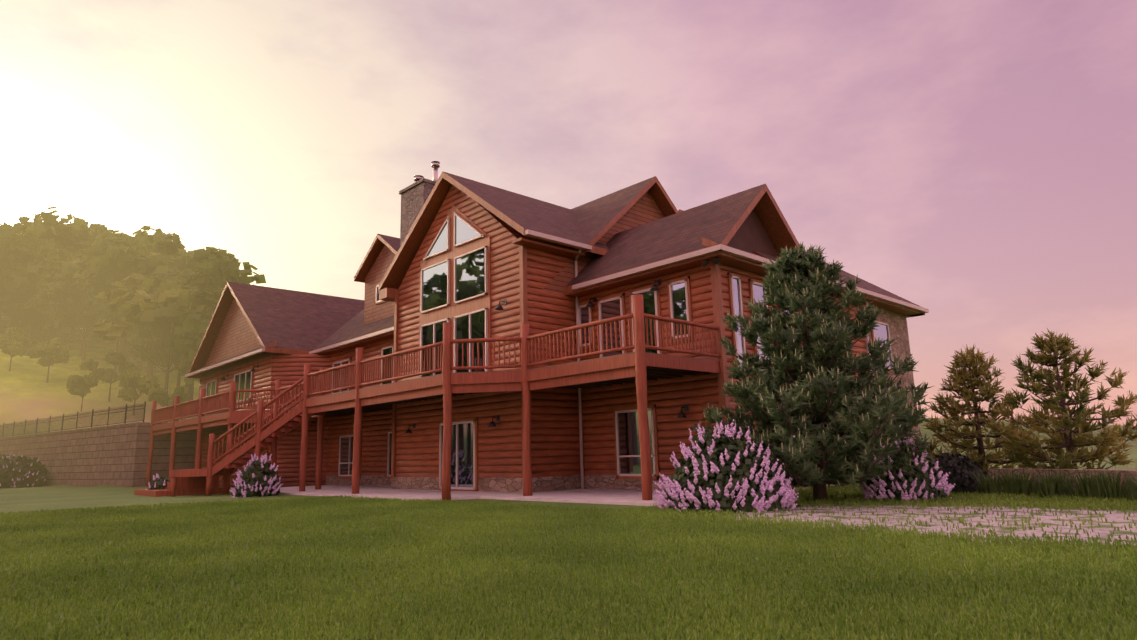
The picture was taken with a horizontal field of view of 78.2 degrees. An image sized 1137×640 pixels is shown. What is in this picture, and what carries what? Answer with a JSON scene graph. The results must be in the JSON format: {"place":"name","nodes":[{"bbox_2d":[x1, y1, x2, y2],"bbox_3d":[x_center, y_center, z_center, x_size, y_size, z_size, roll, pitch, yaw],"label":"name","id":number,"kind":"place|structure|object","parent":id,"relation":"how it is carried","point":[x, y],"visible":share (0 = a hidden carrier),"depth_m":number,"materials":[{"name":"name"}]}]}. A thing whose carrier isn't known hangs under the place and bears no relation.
{"place":"outdoors","nodes":[
{"label":"outdoors","id":0,"kind":"place"},
{"bbox_2d":[0,483,1136,639],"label":"lawn","id":1,"kind":"structure","parent":0,"point":[968,621],"depth_m":6.00,"materials":[{"name":"green plant"}]},
{"bbox_2d":[0,314,1136,639],"bbox_3d":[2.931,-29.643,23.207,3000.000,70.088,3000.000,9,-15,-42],"label":"ground","id":2,"kind":"structure","parent":0,"point":[26,392],"depth_m":13.78,"materials":[{"name":"green plant"}]},
{"bbox_2d":[0,454,25,468],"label":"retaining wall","id":3,"kind":"structure","parent":2,"relation":"on","point":[2,457],"depth_m":46.29,"materials":[{"name":"green plant"}]},
{"bbox_2d":[0,454,47,487],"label":"bush","id":4,"kind":"object","parent":2,"relation":"on","point":[19,476],"visible":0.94,"depth_m":42.53,"materials":[{"name":"green plant"}]},
{"bbox_2d":[0,422,195,486],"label":"retaining wall","id":5,"kind":"structure","parent":2,"relation":"on","point":[116,455],"depth_m":40.01,"materials":[{"name":"beige stone"}]},
{"bbox_2d":[0,401,145,437],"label":"fence","id":6,"kind":"object","parent":5,"relation":"on","point":[125,417],"visible":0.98,"depth_m":44.04,"materials":[{"name":"black metal"}]},
{"bbox_2d":[0,207,265,422],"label":"hill trees","id":7,"kind":"object","parent":2,"relation":"on","point":[160,290],"visible":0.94,"depth_m":71.96,"materials":[{"name":"green plant"}]},
{"bbox_2d":[146,473,170,489],"bbox_3d":[-14.893,6.070,25.688,1.047,0.899,1.153,9,-15,-42],"label":"flowering bush","id":8,"kind":"object","parent":2,"relation":"on","point":[161,481],"visible":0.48,"depth_m":25.55,"materials":[{"name":"pink plant"}]},
{"bbox_2d":[231,453,282,497],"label":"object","id":9,"kind":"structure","parent":2,"relation":"on","point":[251,487],"depth_m":22.51,"materials":[{"name":"plant"}]},
{"bbox_2d":[399,178,435,245],"bbox_3d":[-5.473,0.470,26.782,1.470,11.570,1.810,9,-15,-42],"label":"chimney","id":10,"kind":"object","parent":2,"relation":"on","point":[414,196],"visible":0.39,"depth_m":27.23,"materials":[{"name":"stone"}]},
{"bbox_2d":[414,161,439,181],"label":"chimney pipes","id":11,"kind":"object","parent":10,"relation":"on","point":[435,165],"visible":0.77,"depth_m":27.92,"materials":[{"name":"silver metal"}]},
{"bbox_2d":[134,294,720,500],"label":"deck rail posts","id":12,"kind":"object","parent":2,"relation":"on","point":[197,480],"visible":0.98,"depth_m":21.17,"materials":[{"name":"brown wood"}]},
{"bbox_2d":[153,366,634,434],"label":"deck beams","id":13,"kind":"structure","parent":12,"relation":"attached to","point":[577,379],"depth_m":18.10,"materials":[{"name":"brown wood"}]},
{"bbox_2d":[152,352,719,431],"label":"deck floor","id":14,"kind":"structure","parent":12,"relation":"attached to","point":[663,366],"depth_m":18.04,"materials":[{"name":"brown wood"}]},
{"bbox_2d":[230,485,661,505],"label":"patio","id":15,"kind":"structure","parent":2,"relation":"on","point":[613,496],"depth_m":18.39,"materials":[{"name":"concrete"}]},
{"bbox_2d":[193,185,923,492],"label":"house walls","id":16,"kind":"structure","parent":2,"relation":"on","point":[555,451],"depth_m":20.65,"materials":[{"name":"brown wood"}]},
{"bbox_2d":[191,341,276,372],"bbox_3d":[-16.929,2.043,34.738,0.500,0.520,11.400,9,-15,-42],"label":"pent eave","id":17,"kind":"object","parent":16,"relation":"attached to","point":[273,344],"visible":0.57,"depth_m":33.48,"materials":[{"name":"brown"}]},
{"bbox_2d":[364,245,394,324],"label":"dormer walls","id":18,"kind":"structure","parent":16,"relation":"on","point":[373,312],"depth_m":29.82,"materials":[{"name":"brown wood"}]},
{"bbox_2d":[221,257,718,432],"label":"wall lights","id":19,"kind":"object","parent":16,"relation":"attached to","point":[653,288],"depth_m":19.90,"materials":[{"name":"black metal"}]},
{"bbox_2d":[206,205,893,490],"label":"window trim","id":20,"kind":"structure","parent":16,"relation":"attached to","point":[451,310],"depth_m":21.55,"materials":[{"name":"brown wood"}]},
{"bbox_2d":[206,212,895,489],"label":"window frames","id":21,"kind":"structure","parent":16,"relation":"in","point":[447,221],"depth_m":21.32,"materials":[{"name":"wood"}]},
{"bbox_2d":[207,216,900,486],"bbox_3d":[-5.701,1.761,26.734,9.342,8.830,33.441,23,-27,-65],"label":"window glass","id":22,"kind":"object","parent":21,"relation":"in","point":[470,274],"visible":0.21,"depth_m":21.45,"materials":[{"name":"black glass"}]},
{"bbox_2d":[187,171,924,377],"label":"roofs","id":23,"kind":"structure","parent":16,"relation":"on","point":[293,322],"depth_m":30.49,"materials":[{"name":"brown"}]},
{"bbox_2d":[312,176,799,353],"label":"roofs","id":24,"kind":"structure","parent":16,"relation":"on","point":[672,233],"depth_m":20.36,"materials":[{"name":"brown"}]},
{"bbox_2d":[185,229,928,488],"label":"gutters","id":25,"kind":"object","parent":16,"relation":"attached to","point":[696,254],"visible":0.6,"depth_m":20.45,"materials":[{"name":"beige metal"}]},
{"bbox_2d":[318,237,924,477],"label":"trim","id":26,"kind":"structure","parent":16,"relation":"on","point":[389,294],"depth_m":19.84,"materials":[{"name":"brown wood"}]},
{"bbox_2d":[543,191,779,293],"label":"gable ends","id":27,"kind":"object","parent":16,"relation":"on","point":[751,234],"visible":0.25,"depth_m":21.16,"materials":[{"name":"brown wood"}]},
{"bbox_2d":[653,419,798,512],"bbox_3d":[2.811,2.723,12.837,2.152,1.791,2.515,9,-15,-42],"label":"lilac","id":28,"kind":"object","parent":2,"relation":"on","point":[744,477],"visible":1,"depth_m":12.29,"materials":[{"name":"purple plant"}]},
{"bbox_2d":[692,241,932,501],"bbox_3d":[4.855,0.937,14.063,4.506,5.277,4.713,-1,-11,-3],"label":"pine","id":29,"kind":"object","parent":2,"relation":"on","point":[822,394],"visible":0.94,"depth_m":13.38,"materials":[{"name":"green plant"}]},
{"bbox_2d":[857,437,954,501],"bbox_3d":[6.587,2.964,13.802,1.712,1.421,1.638,9,-15,-42],"label":"lilac","id":30,"kind":"object","parent":2,"relation":"on","point":[926,481],"visible":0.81,"depth_m":13.31,"materials":[{"name":"purple plant"}]},
{"bbox_2d":[924,453,987,494],"bbox_3d":[8.401,3.412,15.354,1.697,0.990,1.546,9,-15,-42],"label":"bush","id":31,"kind":"object","parent":2,"relation":"on","point":[958,476],"visible":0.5,"depth_m":14.84,"materials":[{"name":"green plant"}]},
{"bbox_2d":[922,343,1044,475],"bbox_3d":[10.652,2.385,18.072,2.979,3.632,3.070,9,-15,-42],"label":"pine","id":32,"kind":"object","parent":2,"relation":"on","point":[963,374],"visible":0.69,"depth_m":17.97,"materials":[{"name":"green plant"}]},
{"bbox_2d":[982,328,1136,468],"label":"pine","id":33,"kind":"object","parent":2,"relation":"on","point":[1073,455],"visible":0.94,"depth_m":15.48,"materials":[{"name":"green plant"}]},
{"bbox_2d":[988,468,1136,492],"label":"hedge","id":34,"kind":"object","parent":2,"relation":"on","point":[1057,470],"depth_m":14.36,"materials":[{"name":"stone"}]},
{"bbox_2d":[0,0,1136,425],"label":"sky","id":35,"kind":"structure","parent":0,"point":[973,163],"materials":[{"name":"pink"}]},
{"bbox_2d":[969,467,1136,500],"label":"ornamental grass","id":36,"kind":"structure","parent":0,"point":[1107,486],"depth_m":12.99,"materials":[{"name":"green plant"}]}
]}

